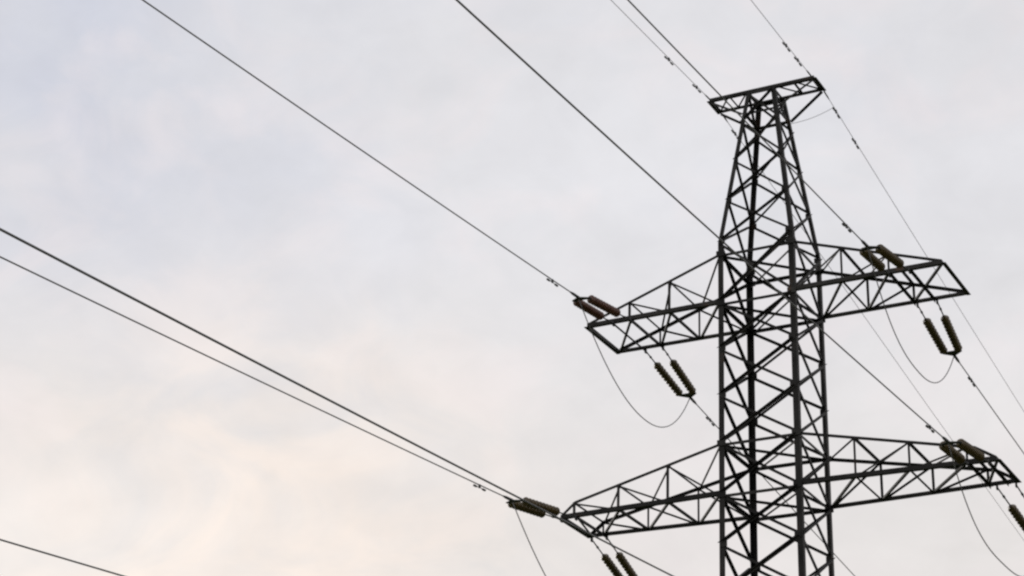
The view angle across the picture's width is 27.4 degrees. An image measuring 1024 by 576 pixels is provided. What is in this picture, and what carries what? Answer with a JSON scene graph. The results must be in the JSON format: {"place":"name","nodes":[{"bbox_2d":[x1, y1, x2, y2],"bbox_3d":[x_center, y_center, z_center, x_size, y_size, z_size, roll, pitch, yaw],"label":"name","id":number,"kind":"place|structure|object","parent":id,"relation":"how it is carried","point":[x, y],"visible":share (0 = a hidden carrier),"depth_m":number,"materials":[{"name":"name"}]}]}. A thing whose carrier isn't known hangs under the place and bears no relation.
{"place":"outdoors","nodes":[
{"label":"outdoors","id":0,"kind":"place"},
{"bbox_2d":[0,0,1023,575],"label":"sky","id":1,"kind":"structure","parent":0,"point":[136,155],"materials":[{"name":"grey"}]},
{"label":"ground","id":2,"kind":"structure","parent":0,"visible":0},
{"bbox_2d":[558,75,1021,575],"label":"lattice pylon","id":3,"kind":"object","parent":2,"relation":"on","point":[752,518],"visible":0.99,"depth_m":41.36,"materials":[{"name":"metal"}]},
{"bbox_2d":[506,497,576,522],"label":"insulator set","id":4,"kind":"object","parent":3,"relation":"attached to","point":[521,505],"visible":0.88,"depth_m":40.52,"materials":[{"name":"ceramic"}]},
{"bbox_2d":[0,256,512,501],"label":"conductor wire","id":5,"kind":"object","parent":4,"relation":"attached to","point":[508,498],"visible":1,"depth_m":32.41,"materials":[{"name":"metal"}]},
{"bbox_2d":[473,484,485,490],"bbox_3d":[-0.600,3.682,38.821,0.044,0.104,0.460,-11,-27,26],"label":"vibration damper","id":6,"kind":"object","parent":5,"relation":"attached to","point":[478,486],"visible":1,"depth_m":38.81,"materials":[{"name":"metal"}]},
{"bbox_2d":[512,502,545,575],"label":"jumper loop","id":7,"kind":"object","parent":4,"relation":"hanging from","point":[527,537],"visible":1,"depth_m":39.98,"materials":[{"name":"metal"}]},
{"bbox_2d":[572,295,631,326],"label":"insulator set","id":8,"kind":"object","parent":3,"relation":"attached to","point":[601,305],"visible":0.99,"depth_m":41.58,"materials":[{"name":"ceramic"}]},
{"bbox_2d":[142,0,579,298],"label":"conductor wire","id":9,"kind":"object","parent":8,"relation":"attached to","point":[575,295],"visible":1,"depth_m":33.81,"materials":[{"name":"metal"}]},
{"bbox_2d":[546,278,557,286],"bbox_3d":[0.770,-0.117,39.984,0.046,0.105,0.460,-11,-27,26],"label":"vibration damper","id":10,"kind":"object","parent":9,"relation":"attached to","point":[552,281],"visible":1,"depth_m":39.97,"materials":[{"name":"metal"}]},
{"bbox_2d":[590,535,637,575],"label":"insulator set","id":11,"kind":"object","parent":3,"relation":"attached to","point":[613,567],"visible":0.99,"depth_m":43.32,"materials":[{"name":"ceramic"}]},
{"bbox_2d":[611,0,710,100],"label":"earth wire","id":12,"kind":"object","parent":3,"relation":"attached to","point":[659,48],"visible":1,"depth_m":41.62,"materials":[{"name":"metal"}]},
{"bbox_2d":[644,346,695,397],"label":"insulator set","id":13,"kind":"object","parent":3,"relation":"attached to","point":[671,382],"visible":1,"depth_m":44.61,"materials":[{"name":"ceramic"}]},
{"bbox_2d":[578,299,689,427],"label":"jumper loop","id":14,"kind":"object","parent":13,"relation":"hanging from","point":[616,383],"visible":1,"depth_m":41.66,"materials":[{"name":"metal"}]},
{"bbox_2d":[689,397,854,575],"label":"conductor wire","id":15,"kind":"object","parent":13,"relation":"attached to","point":[692,400],"visible":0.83,"depth_m":48.88,"materials":[{"name":"metal"}]},
{"bbox_2d":[751,0,811,76],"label":"earth wire","id":16,"kind":"object","parent":3,"relation":"attached to","point":[783,41],"visible":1,"depth_m":41.80,"materials":[{"name":"metal"}]},
{"bbox_2d":[724,117,1023,539],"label":"earth wire","id":17,"kind":"object","parent":3,"relation":"attached to","point":[875,332],"visible":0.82,"depth_m":53.14,"materials":[{"name":"metal"}]},
{"bbox_2d":[859,244,910,277],"bbox_3d":[6.962,-0.515,39.273,0.545,0.377,1.947,-11,-27,26],"label":"insulator set","id":18,"kind":"object","parent":3,"relation":"attached to","point":[888,255],"visible":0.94,"depth_m":39.01,"materials":[{"name":"ceramic"}]},
{"bbox_2d":[627,0,868,247],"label":"conductor wire","id":19,"kind":"object","parent":18,"relation":"attached to","point":[865,244],"visible":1,"depth_m":33.31,"materials":[{"name":"metal"}]},
{"bbox_2d":[867,248,953,382],"bbox_3d":[7.742,0.928,40.329,0.021,1.414,5.424,-11,-27,25],"label":"jumper loop","id":20,"kind":"object","parent":18,"relation":"hanging from","point":[894,331],"visible":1,"depth_m":39.11,"materials":[{"name":"metal"}]},
{"bbox_2d":[824,91,1023,410],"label":"earth wire","id":21,"kind":"object","parent":3,"relation":"attached to","point":[915,238],"visible":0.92,"depth_m":48.16,"materials":[{"name":"metal"}]},
{"bbox_2d":[916,300,961,355],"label":"insulator set","id":22,"kind":"object","parent":3,"relation":"attached to","point":[937,339],"visible":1,"depth_m":42.11,"materials":[{"name":"ceramic"}]},
{"bbox_2d":[953,354,1023,453],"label":"conductor wire","id":23,"kind":"object","parent":22,"relation":"attached to","point":[956,358],"visible":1,"depth_m":44.44,"materials":[{"name":"metal"}]},
{"bbox_2d":[939,439,989,467],"bbox_3d":[8.010,2.935,37.190,0.533,0.314,1.910,-11,-27,26],"label":"insulator set","id":24,"kind":"object","parent":3,"relation":"attached to","point":[968,449],"visible":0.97,"depth_m":36.94,"materials":[{"name":"ceramic"}]},
{"bbox_2d":[456,0,949,442],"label":"conductor wire","id":25,"kind":"object","parent":24,"relation":"attached to","point":[945,439],"visible":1,"depth_m":25.87,"materials":[{"name":"metal"}]},
{"bbox_2d":[948,444,1018,575],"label":"jumper loop","id":26,"kind":"object","parent":24,"relation":"hanging from","point":[972,517],"visible":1,"depth_m":36.78,"materials":[{"name":"metal"}]},
{"bbox_2d":[996,483,1023,531],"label":"insulator set","id":27,"kind":"object","parent":3,"relation":"attached to","point":[1015,513],"visible":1,"depth_m":39.66,"materials":[{"name":"ceramic"}]},
{"bbox_3d":[6.712,6.804,35.957,0.542,0.455,2.017,-11,-27,26],"label":"insulator set","id":28,"kind":"object","parent":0,"visible":0},
{"bbox_2d":[0,228,672,575],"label":"conductor wire","id":29,"kind":"object","parent":28,"relation":"attached to","point":[216,341],"visible":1,"depth_m":20.13,"materials":[{"name":"metal"}]},
{"bbox_3d":[1.543,7.749,38.529,0.543,0.368,2.017,-11,-27,26],"label":"insulator set","id":30,"kind":"object","parent":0,"visible":0},
{"bbox_2d":[0,539,124,575],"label":"conductor wire","id":31,"kind":"object","parent":30,"relation":"attached to","point":[61,557],"visible":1,"depth_m":25.89,"materials":[{"name":"metal"}]}
]}

